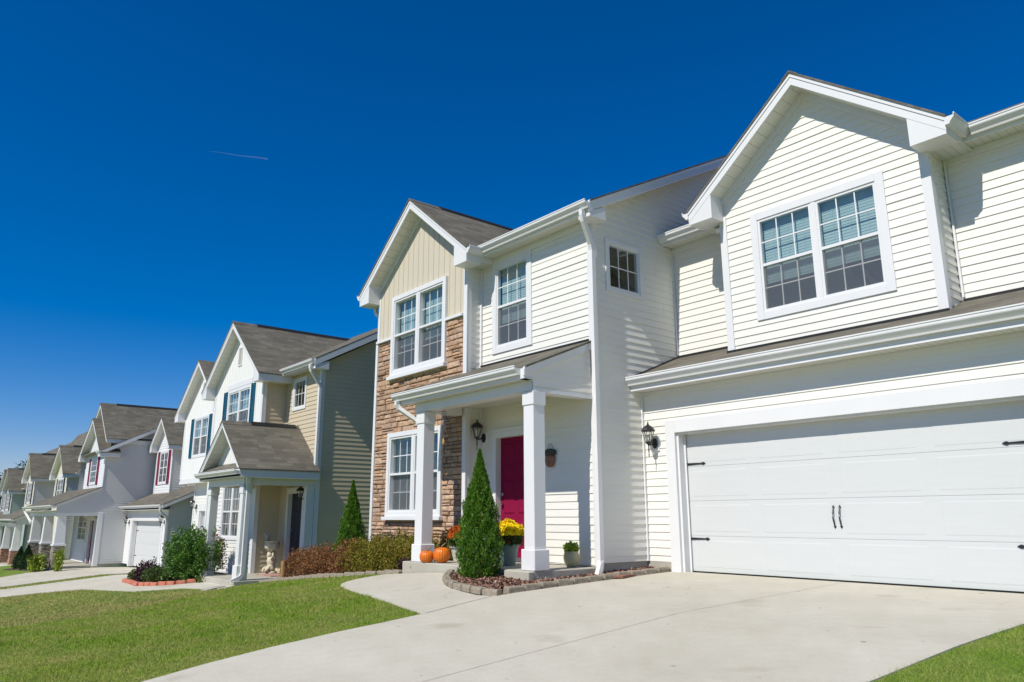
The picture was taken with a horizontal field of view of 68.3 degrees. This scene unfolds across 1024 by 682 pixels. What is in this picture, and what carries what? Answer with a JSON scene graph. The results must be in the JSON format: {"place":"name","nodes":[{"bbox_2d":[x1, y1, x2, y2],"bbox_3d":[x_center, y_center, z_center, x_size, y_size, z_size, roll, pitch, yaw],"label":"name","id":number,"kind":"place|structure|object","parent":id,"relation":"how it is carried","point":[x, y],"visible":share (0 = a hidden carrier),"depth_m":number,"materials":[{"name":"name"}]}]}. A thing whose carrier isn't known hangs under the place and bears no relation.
{"place":"outdoors","nodes":[
{"label":"outdoors","id":0,"kind":"place"},
{"bbox_2d":[0,573,126,589],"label":"lawn grass","id":1,"kind":"structure","parent":0,"point":[15,586],"depth_m":28.48,"materials":[{"name":"green plant"}]},
{"bbox_2d":[0,567,135,586],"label":"neighbor driveway","id":2,"kind":"structure","parent":0,"point":[31,578],"depth_m":32.43,"materials":[{"name":"concrete"}]},
{"bbox_2d":[0,574,232,597],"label":"neighbor driveway","id":3,"kind":"structure","parent":0,"point":[111,582],"depth_m":22.01,"materials":[{"name":"concrete"}]},
{"bbox_2d":[0,573,419,681],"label":"lawn grass","id":4,"kind":"structure","parent":0,"point":[252,594],"depth_m":8.83,"materials":[{"name":"green plant"}]},
{"bbox_2d":[214,525,229,571],"bbox_3d":[-8.537,6.027,21.633,0.905,1.466,0.812,-2,-13,8],"label":"rose bush","id":5,"kind":"object","parent":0,"point":[221,553],"visible":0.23,"depth_m":21.59,"materials":[{"name":"green plant"}]},
{"bbox_2d":[256,573,286,576],"bbox_3d":[-6.350,6.236,20.133,0.600,0.018,1.000,10,-17,-38],"label":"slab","id":6,"kind":"object","parent":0,"point":[273,575],"depth_m":20.12,"materials":[{"name":"grey concrete"}]},
{"bbox_2d":[0,564,1023,681],"bbox_3d":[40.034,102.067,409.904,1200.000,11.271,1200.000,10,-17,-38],"label":"ground","id":7,"kind":"structure","parent":0,"point":[4,573],"depth_m":7.55,"materials":[{"name":"green plant"}]},
{"bbox_2d":[0,443,69,556],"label":"house","id":8,"kind":"structure","parent":7,"relation":"on","point":[12,490],"depth_m":61.82,"materials":[{"name":"green"}]},
{"bbox_2d":[1,495,5,511],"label":"window","id":9,"kind":"structure","parent":8,"relation":"in","point":[4,496],"depth_m":69.27,"materials":[{"name":"white glass"}]},
{"bbox_2d":[5,493,9,510],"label":"window","id":10,"kind":"structure","parent":8,"relation":"in","point":[8,495],"depth_m":62.82,"materials":[{"name":"white glass"}]},
{"bbox_2d":[0,431,87,564],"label":"house","id":11,"kind":"structure","parent":7,"relation":"on","point":[46,476],"depth_m":49.56,"materials":[{"name":"white"}]},
{"bbox_2d":[26,482,31,503],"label":"window","id":12,"kind":"structure","parent":11,"relation":"in","point":[30,483],"depth_m":52.04,"materials":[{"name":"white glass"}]},
{"bbox_2d":[56,478,63,494],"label":"window","id":13,"kind":"structure","parent":11,"relation":"in","point":[60,481],"depth_m":47.48,"materials":[{"name":"white glass"}]},
{"bbox_2d":[3,567,89,570],"bbox_3d":[-24.162,11.600,38.286,8.433,0.471,2.043,-11,-17,38],"label":"bed","id":14,"kind":"object","parent":7,"relation":"on","point":[33,570],"visible":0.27,"depth_m":36.98,"materials":[{"name":"soil"}]},
{"bbox_2d":[11,546,23,568],"bbox_3d":[-25.722,11.341,39.469,0.765,1.252,0.750,10,-17,-38],"label":"arborvitae","id":15,"kind":"object","parent":14,"relation":"on","point":[17,557],"visible":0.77,"depth_m":39.31,"materials":[{"name":"green plant"}]},
{"bbox_2d":[17,544,32,569],"bbox_3d":[-24.185,10.818,37.680,0.754,1.349,0.786,-2,-13,7],"label":"arborvitae","id":16,"kind":"object","parent":14,"relation":"on","point":[23,563],"visible":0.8,"depth_m":37.55,"materials":[{"name":"green plant"}]},
{"bbox_2d":[26,553,47,572],"bbox_3d":[-22.281,10.455,35.420,1.047,1.041,1.210,2,-13,-10],"label":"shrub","id":17,"kind":"object","parent":14,"relation":"on","point":[36,563],"visible":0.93,"depth_m":35.21,"materials":[{"name":"green plant"}]},
{"bbox_2d":[52,547,64,571],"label":"shrub","id":18,"kind":"object","parent":7,"relation":"on","point":[58,560],"visible":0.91,"depth_m":34.45,"materials":[{"name":"green plant"}]},
{"bbox_2d":[22,403,194,569],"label":"house","id":19,"kind":"structure","parent":7,"relation":"on","point":[129,457],"depth_m":37.76,"materials":[{"name":"grey plastic"}]},
{"bbox_2d":[76,516,87,542],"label":"window","id":20,"kind":"structure","parent":19,"relation":"in","point":[82,521],"depth_m":41.02,"materials":[{"name":"white glass"}]},
{"bbox_2d":[88,520,93,561],"bbox_3d":[-21.476,10.247,38.599,0.120,2.086,0.892,10,-17,-38],"label":"front door","id":21,"kind":"structure","parent":19,"relation":"in","point":[93,520],"depth_m":38.80,"materials":[{"name":"red paint"}]},
{"bbox_2d":[89,457,97,484],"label":"window","id":22,"kind":"structure","parent":19,"relation":"in","point":[94,461],"depth_m":39.36,"materials":[{"name":"white glass"}]},
{"bbox_2d":[133,521,160,566],"bbox_3d":[-16.777,9.421,34.920,0.053,2.114,4.830,10,-17,-38],"label":"garage door","id":23,"kind":"structure","parent":19,"relation":"in","point":[147,542],"depth_m":35.23,"materials":[{"name":"paint"}]},
{"bbox_2d":[158,514,164,525],"bbox_3d":[-15.192,7.806,32.741,0.318,0.590,0.236,10,-17,-38],"label":"wall lantern","id":24,"kind":"object","parent":19,"relation":"attached to","point":[161,517],"depth_m":32.70,"materials":[{"name":"black metal"}]},
{"bbox_2d":[157,450,168,484],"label":"window","id":25,"kind":"structure","parent":19,"relation":"in","point":[163,464],"depth_m":37.65,"materials":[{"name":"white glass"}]},
{"bbox_2d":[0,588,227,628],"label":"lawn grass","id":26,"kind":"structure","parent":7,"relation":"on","point":[119,606],"depth_m":16.64,"materials":[{"name":"green plant"}]},
{"bbox_2d":[149,582,157,585],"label":"edging stone","id":27,"kind":"object","parent":7,"relation":"on","point":[153,583],"visible":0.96,"depth_m":19.85,"materials":[{"name":"red brick"}]},
{"bbox_2d":[158,581,166,585],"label":"edging stone","id":28,"kind":"object","parent":7,"relation":"on","point":[160,583],"visible":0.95,"depth_m":19.80,"materials":[{"name":"red brick"}]},
{"bbox_2d":[166,581,175,584],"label":"edging stone","id":29,"kind":"object","parent":7,"relation":"on","point":[170,582],"visible":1,"depth_m":19.74,"materials":[{"name":"red brick"}]},
{"bbox_2d":[176,580,186,583],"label":"edging stone","id":30,"kind":"object","parent":7,"relation":"on","point":[180,581],"visible":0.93,"depth_m":19.77,"materials":[{"name":"red brick"}]},
{"bbox_2d":[187,579,196,582],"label":"edging stone","id":31,"kind":"object","parent":7,"relation":"on","point":[191,581],"visible":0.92,"depth_m":19.83,"materials":[{"name":"red brick"}]},
{"bbox_2d":[201,585,225,590],"bbox_3d":[-7.103,5.895,17.973,0.460,0.130,0.400,10,-17,-38],"label":"splash block","id":32,"kind":"object","parent":7,"relation":"on","point":[214,587],"depth_m":17.94,"materials":[{"name":"grey concrete"}]},
{"bbox_2d":[174,321,377,585],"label":"house","id":33,"kind":"structure","parent":7,"relation":"on","point":[273,419],"depth_m":21.18,"materials":[{"name":"beige plastic"}]},
{"bbox_2d":[189,498,197,512],"bbox_3d":[-12.600,6.513,29.822,0.318,0.590,0.236,10,-17,-38],"label":"wall lantern","id":34,"kind":"object","parent":33,"relation":"attached to","point":[193,501],"depth_m":29.82,"materials":[{"name":"black metal"}]},
{"bbox_2d":[191,414,208,458],"bbox_3d":[-12.129,3.748,29.572,0.172,1.600,1.750,10,-17,-38],"label":"window","id":35,"kind":"structure","parent":33,"relation":"in","point":[200,429],"depth_m":29.63,"materials":[{"name":"grey plastic"}]},
{"bbox_2d":[219,488,239,540],"bbox_3d":[-8.361,5.115,22.654,0.177,1.660,1.650,10,-17,-38],"label":"window","id":36,"kind":"structure","parent":33,"relation":"in","point":[229,536],"depth_m":22.71,"materials":[{"name":"grey"}]},
{"bbox_2d":[226,383,251,421],"bbox_3d":[-8.418,2.186,23.394,0.172,1.500,1.960,10,-17,-38],"label":"window","id":37,"kind":"structure","parent":33,"relation":"in","point":[237,393],"depth_m":23.43,"materials":[{"name":"grey plastic"}]},
{"bbox_2d":[261,540,279,573],"bbox_3d":[-6.597,5.929,20.702,0.450,0.880,0.450,10,-17,-38],"label":"cherub urn","id":38,"kind":"object","parent":33,"relation":"on","point":[272,547],"visible":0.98,"depth_m":20.59,"materials":[{"name":"stone"}]},
{"bbox_2d":[263,533,269,540],"bbox_3d":[-6.810,5.436,20.968,0.112,0.220,0.347,10,-17,-38],"label":"bird ornament","id":39,"kind":"object","parent":38,"relation":"on","point":[267,536],"visible":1,"depth_m":20.87,"materials":[{"name":"grey stone"}]},
{"bbox_2d":[288,493,301,571],"bbox_3d":[-5.916,5.256,20.745,0.120,2.086,0.912,10,-17,-38],"label":"front door","id":40,"kind":"structure","parent":33,"relation":"in","point":[294,536],"depth_m":20.90,"materials":[{"name":"black paint"}]},
{"bbox_2d":[296,486,303,506],"bbox_3d":[-5.653,4.162,20.293,0.318,0.590,0.236,10,-17,-38],"label":"wall lantern","id":41,"kind":"object","parent":33,"relation":"attached to","point":[300,488],"depth_m":20.24,"materials":[{"name":"black metal"}]},
{"bbox_2d":[292,376,307,411],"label":"window","id":42,"kind":"structure","parent":33,"relation":"in","point":[295,385],"depth_m":21.78,"materials":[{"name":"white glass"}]},
{"bbox_2d":[344,572,353,576],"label":"edging stone","id":43,"kind":"object","parent":7,"relation":"on","point":[348,573],"visible":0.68,"depth_m":14.66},
{"bbox_2d":[354,571,364,575],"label":"edging stone","id":44,"kind":"object","parent":7,"relation":"on","point":[359,573],"visible":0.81,"depth_m":14.46,"materials":[{"name":"grey stone"}]},
{"bbox_2d":[365,571,376,574],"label":"edging stone","id":45,"kind":"object","parent":7,"relation":"on","point":[371,572],"visible":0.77,"depth_m":14.26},
{"bbox_2d":[384,569,390,573],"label":"edging stone","id":46,"kind":"object","parent":7,"relation":"on","point":[387,571],"visible":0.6,"depth_m":13.85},
{"bbox_2d":[391,569,401,573],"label":"edging stone","id":47,"kind":"object","parent":7,"relation":"on","point":[395,571],"visible":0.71,"depth_m":13.54,"materials":[{"name":"beige stone"}]},
{"bbox_2d":[397,556,410,569],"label":"purple shrub","id":48,"kind":"object","parent":7,"relation":"on","point":[400,561],"visible":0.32,"depth_m":13.74,"materials":[{"name":"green plant"}]},
{"bbox_2d":[443,579,451,585],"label":"edging stone","id":49,"kind":"object","parent":7,"relation":"on","point":[445,581],"visible":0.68,"depth_m":10.85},
{"bbox_2d":[448,580,458,587],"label":"edging stone","id":50,"kind":"object","parent":7,"relation":"on","point":[450,583],"visible":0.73,"depth_m":10.57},
{"bbox_2d":[453,583,464,590],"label":"edging stone","id":51,"kind":"object","parent":7,"relation":"on","point":[456,586],"visible":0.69,"depth_m":10.37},
{"bbox_2d":[461,584,473,592],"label":"edging stone","id":52,"kind":"object","parent":7,"relation":"on","point":[466,588],"visible":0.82,"depth_m":10.12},
{"bbox_2d":[471,586,485,594],"bbox_3d":[-0.438,3.281,9.931,0.118,0.096,0.260,7,-15,-31],"label":"edging stone","id":53,"kind":"object","parent":7,"relation":"on","point":[476,590],"visible":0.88,"depth_m":9.87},
{"bbox_2d":[482,588,501,595],"bbox_3d":[-0.259,3.244,9.732,0.255,0.098,0.116,-10,-17,37],"label":"edging stone","id":54,"kind":"object","parent":7,"relation":"on","point":[490,592],"visible":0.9,"depth_m":9.68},
{"bbox_2d":[503,585,524,593],"bbox_3d":[0.028,3.255,9.865,0.298,0.101,0.118,12,-17,-41],"label":"edging stone","id":55,"kind":"object","parent":7,"relation":"on","point":[511,589],"visible":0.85,"depth_m":9.80,"materials":[{"name":"beige stone"}]},
{"bbox_2d":[521,583,540,590],"bbox_3d":[0.256,3.289,10.070,0.289,0.100,0.115,11,-18,-40],"label":"edging stone","id":56,"kind":"object","parent":7,"relation":"on","point":[532,586],"visible":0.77,"depth_m":10.02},
{"bbox_2d":[538,581,557,588],"bbox_3d":[0.484,3.323,10.275,0.299,0.100,0.117,12,-18,-39],"label":"edging stone","id":57,"kind":"object","parent":7,"relation":"on","point":[547,584],"visible":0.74,"depth_m":10.22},
{"bbox_2d":[554,579,573,586],"bbox_3d":[0.715,3.355,10.474,0.300,0.101,0.116,11,-18,-38],"label":"edging stone","id":58,"kind":"object","parent":7,"relation":"on","point":[563,582],"visible":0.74,"depth_m":10.42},
{"bbox_2d":[570,577,588,583],"bbox_3d":[0.949,3.392,10.671,0.298,0.101,0.118,11,-16,-39],"label":"edging stone","id":59,"kind":"object","parent":7,"relation":"on","point":[578,580],"visible":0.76,"depth_m":10.63,"materials":[{"name":"grey stone"}]},
{"bbox_2d":[585,575,602,581],"bbox_3d":[1.181,3.430,10.868,0.289,0.100,0.116,10,-17,-39],"label":"edging stone","id":60,"kind":"object","parent":7,"relation":"on","point":[594,578],"visible":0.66,"depth_m":10.82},
{"bbox_2d":[600,573,616,579],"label":"edging stone","id":61,"kind":"object","parent":7,"relation":"on","point":[608,576],"visible":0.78,"depth_m":11.00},
{"bbox_2d":[614,571,630,574],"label":"edging stone","id":62,"kind":"object","parent":7,"relation":"on","point":[623,572],"visible":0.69,"depth_m":11.22,"materials":[{"name":"grey stone"}]},
{"bbox_2d":[628,570,644,575],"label":"edging stone","id":63,"kind":"object","parent":7,"relation":"on","point":[638,572],"visible":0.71,"depth_m":11.43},
{"bbox_2d":[641,568,656,574],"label":"edging stone","id":64,"kind":"object","parent":7,"relation":"on","point":[648,571],"visible":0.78,"depth_m":11.60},
{"bbox_2d":[654,566,669,572],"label":"edging stone","id":65,"kind":"object","parent":7,"relation":"on","point":[663,569],"visible":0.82,"depth_m":11.79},
{"bbox_2d":[357,70,1023,592],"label":"house","id":66,"kind":"structure","parent":7,"relation":"on","point":[789,326],"depth_m":11.67,"materials":[{"name":"white plastic"}]},
{"bbox_2d":[381,425,443,519],"bbox_3d":[-1.962,2.708,15.325,0.285,1.810,2.150,10,-17,-38],"label":"window","id":67,"kind":"structure","parent":66,"relation":"in","point":[390,514],"depth_m":15.46,"materials":[{"name":"grey plastic"}]},
{"bbox_2d":[389,275,448,375],"bbox_3d":[-1.931,-0.259,16.009,0.225,1.800,2.110,10,-17,-38],"label":"window","id":68,"kind":"structure","parent":66,"relation":"in","point":[436,291],"depth_m":15.99,"materials":[{"name":"grey plastic"}]},
{"bbox_2d":[419,547,433,562],"bbox_3d":[-1.464,3.675,12.973,0.247,0.264,0.247,1,-6,10],"label":"pumpkin","id":69,"kind":"object","parent":66,"relation":"on","point":[426,556],"visible":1,"depth_m":12.88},
{"bbox_2d":[433,543,449,562],"bbox_3d":[-1.201,3.623,12.919,0.292,0.336,0.292,-10,-15,39],"label":"pumpkin","id":70,"kind":"object","parent":66,"relation":"on","point":[441,554],"visible":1,"depth_m":12.81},
{"bbox_2d":[441,411,445,444],"bbox_3d":[-1.218,1.467,13.443,0.078,0.770,0.080,10,-17,-38],"label":"wind chime","id":71,"kind":"object","parent":66,"relation":"hanging from","point":[444,427],"visible":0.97,"depth_m":13.43,"materials":[{"name":"brown metal"}]},
{"bbox_2d":[449,546,460,561],"bbox_3d":[-0.875,3.750,13.331,0.464,0.270,0.464,10,-17,-38],"label":"flower pot","id":72,"kind":"object","parent":66,"relation":"on","point":[453,549],"visible":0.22,"depth_m":13.21,"materials":[{"name":"stone"}]},
{"bbox_2d":[439,529,458,560],"bbox_3d":[-1.135,3.732,13.615,0.371,0.702,0.520,10,-17,-38],"label":"green shrub","id":73,"kind":"object","parent":72,"relation":"in","point":[443,537],"visible":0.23,"depth_m":13.59,"materials":[{"name":"green plant"}]},
{"bbox_2d":[446,524,462,546],"bbox_3d":[-0.866,3.444,13.387,0.566,0.439,0.578,-4,-14,17],"label":"chrysanthemum","id":74,"kind":"object","parent":72,"relation":"in","point":[452,532],"visible":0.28,"depth_m":13.25,"materials":[{"name":"orange plant"}]},
{"bbox_2d":[471,419,487,444],"bbox_3d":[-0.624,1.761,14.185,0.318,0.590,0.236,10,-17,-38],"label":"wall lantern","id":75,"kind":"object","parent":66,"relation":"attached to","point":[477,425],"depth_m":14.18,"materials":[{"name":"black metal"}]},
{"bbox_2d":[497,543,519,565],"bbox_3d":[-0.083,3.436,12.145,0.410,0.340,0.410,10,-17,-38],"label":"flower pot","id":76,"kind":"object","parent":66,"relation":"on","point":[509,554],"visible":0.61,"depth_m":12.00,"materials":[{"name":"ceramic"}]},
{"bbox_2d":[498,518,523,545],"bbox_3d":[-0.075,3.092,12.216,0.571,0.454,0.581,1,-13,-5],"label":"chrysanthemum","id":77,"kind":"object","parent":76,"relation":"in","point":[512,531],"visible":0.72,"depth_m":12.04,"materials":[{"name":"yellow plant"}]},
{"bbox_2d":[499,436,523,556],"bbox_3d":[0.072,2.765,13.468,0.120,2.106,0.902,10,-17,-38],"label":"front door","id":78,"kind":"structure","parent":66,"relation":"in","point":[512,449],"depth_m":13.61,"materials":[{"name":"red paint"}]},
{"bbox_2d":[492,250,532,354],"bbox_3d":[0.044,-0.711,14.268,0.172,1.820,1.160,10,-17,-38],"label":"window","id":79,"kind":"structure","parent":66,"relation":"in","point":[516,287],"depth_m":14.35,"materials":[{"name":"grey plastic"}]},
{"bbox_2d":[545,443,555,466],"bbox_3d":[0.642,1.934,12.767,0.102,0.404,0.300,10,-17,-38],"label":"wall planter","id":80,"kind":"object","parent":66,"relation":"attached to","point":[550,454],"depth_m":12.71,"materials":[{"name":"ceramic"}]},
{"bbox_2d":[563,551,579,566],"bbox_3d":[0.921,3.385,11.717,0.256,0.240,0.256,10,-17,-38],"label":"glazed pot","id":81,"kind":"object","parent":66,"relation":"on","point":[571,558],"visible":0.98,"depth_m":11.63,"materials":[{"name":"ceramic"}]},
{"bbox_2d":[562,541,579,551],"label":"lime plant","id":82,"kind":"object","parent":81,"relation":"in","point":[570,546],"visible":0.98,"depth_m":11.69,"materials":[{"name":"green plant"}]},
{"bbox_2d":[604,237,643,300],"bbox_3d":[1.937,-1.243,13.194,0.940,0.960,0.092,10,-17,-38],"label":"window","id":83,"kind":"structure","parent":66,"relation":"in","point":[637,252],"depth_m":13.22,"materials":[{"name":"white plastic"}]},
{"bbox_2d":[641,421,659,456],"bbox_3d":[2.273,1.621,12.427,0.318,0.590,0.236,10,-17,-38],"label":"wall lantern","id":84,"kind":"object","parent":66,"relation":"attached to","point":[654,442],"depth_m":12.44,"materials":[{"name":"black metal"}]},
{"bbox_2d":[749,170,896,320],"bbox_3d":[4.615,-1.357,11.337,0.172,1.775,2.150,10,-17,-38],"label":"window","id":85,"kind":"structure","parent":66,"relation":"in","point":[854,225],"depth_m":11.27,"materials":[{"name":"grey plastic"}]},
{"bbox_2d":[686,400,1023,592],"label":"garage door","id":86,"kind":"structure","parent":66,"relation":"in","point":[975,453],"depth_m":9.88,"materials":[{"name":"paint"}]},
{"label":"mulch bed","id":87,"kind":"structure","parent":7,"relation":"on","visible":0},
{"bbox_2d":[451,448,504,578],"bbox_3d":[-0.506,2.637,11.454,0.809,2.005,0.803,10,-17,-38],"label":"arborvitae","id":88,"kind":"object","parent":87,"relation":"on","point":[477,506],"visible":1,"depth_m":11.24,"materials":[{"name":"green plant"}]},
{"bbox_2d":[451,566,653,589],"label":"mulch chips","id":89,"kind":"object","parent":87,"relation":"on","point":[498,581],"visible":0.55,"depth_m":10.78,"materials":[{"name":"brown plant"}]},
{"bbox_2d":[590,573,634,577],"bbox_3d":[1.549,3.520,11.340,0.715,0.042,0.558,10,-17,-38],"label":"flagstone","id":90,"kind":"object","parent":87,"relation":"on","point":[624,576],"visible":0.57,"depth_m":11.11,"materials":[{"name":"stone"}]},
{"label":"hedge bed","id":91,"kind":"structure","parent":7,"relation":"on","visible":0},
{"bbox_2d":[280,561,285,576],"bbox_3d":[-5.386,5.420,17.771,0.114,0.475,0.120,10,-17,-38],"label":"garden post","id":92,"kind":"object","parent":91,"relation":"on","point":[283,565],"visible":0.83,"depth_m":17.74,"materials":[{"name":"brown wood"}]},
{"bbox_2d":[278,537,365,576],"bbox_3d":[-4.175,4.989,16.892,1.035,1.237,3.767,10,-17,-38],"label":"barberry hedge","id":93,"kind":"object","parent":91,"relation":"on","point":[322,560],"visible":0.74,"depth_m":16.70,"materials":[{"name":"brown plant"}]},
{"bbox_2d":[332,480,366,572],"bbox_3d":[-3.525,4.088,16.561,0.792,2.071,0.772,10,-17,-38],"label":"arborvitae","id":94,"kind":"object","parent":91,"relation":"on","point":[350,523],"visible":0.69,"depth_m":16.48,"materials":[{"name":"green plant"}]},
{"bbox_2d":[337,530,439,571],"bbox_3d":[-2.400,4.234,14.771,0.967,1.156,3.435,10,-17,-38],"label":"golden barberry","id":95,"kind":"object","parent":91,"relation":"on","point":[371,554],"visible":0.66,"depth_m":14.66,"materials":[{"name":"green plant"}]},
{"bbox_2d":[371,528,407,558],"bbox_3d":[-2.307,4.222,15.025,0.535,1.012,2.156,10,-17,-38],"label":"olive shrub","id":96,"kind":"object","parent":91,"relation":"on","point":[378,535],"visible":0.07,"depth_m":15.09,"materials":[{"name":"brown plant"}]},
{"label":"side bed","id":97,"kind":"structure","parent":7,"relation":"on","visible":0},
{"bbox_2d":[127,569,137,579],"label":"boxwood","id":98,"kind":"object","parent":97,"relation":"on","point":[130,574],"visible":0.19,"depth_m":22.11,"materials":[{"name":"green plant"}]},
{"bbox_2d":[132,556,163,581],"bbox_3d":[-10.411,6.603,21.593,0.832,0.861,1.375,10,-17,-38],"label":"purple shrub","id":99,"kind":"object","parent":97,"relation":"on","point":[143,566],"visible":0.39,"depth_m":21.45,"materials":[{"name":"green plant"}]},
{"bbox_2d":[140,565,173,581],"bbox_3d":[-9.690,6.410,20.605,0.800,0.552,1.590,10,-17,-38],"label":"boxwood","id":100,"kind":"object","parent":97,"relation":"on","point":[150,574],"visible":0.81,"depth_m":20.29,"materials":[{"name":"green plant"}]},
{"bbox_2d":[159,522,221,582],"bbox_3d":[-8.763,5.874,20.568,1.548,1.865,2.325,10,-17,-38],"label":"round bush","id":101,"kind":"object","parent":97,"relation":"on","point":[187,556],"visible":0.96,"depth_m":20.16,"materials":[{"name":"green plant"}]},
{"bbox_2d":[0,0,1023,478],"label":"sky","id":102,"kind":"structure","parent":0,"point":[173,173],"materials":[{"name":"blue"}]},
{"bbox_2d":[143,572,1023,681],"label":"driveway","id":103,"kind":"structure","parent":0,"point":[831,631],"depth_m":6.92,"materials":[{"name":"concrete"}]},
{"bbox_2d":[867,623,1023,681],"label":"lawn grass","id":104,"kind":"structure","parent":0,"point":[977,660],"depth_m":5.28,"materials":[{"name":"green plant"}]}
]}

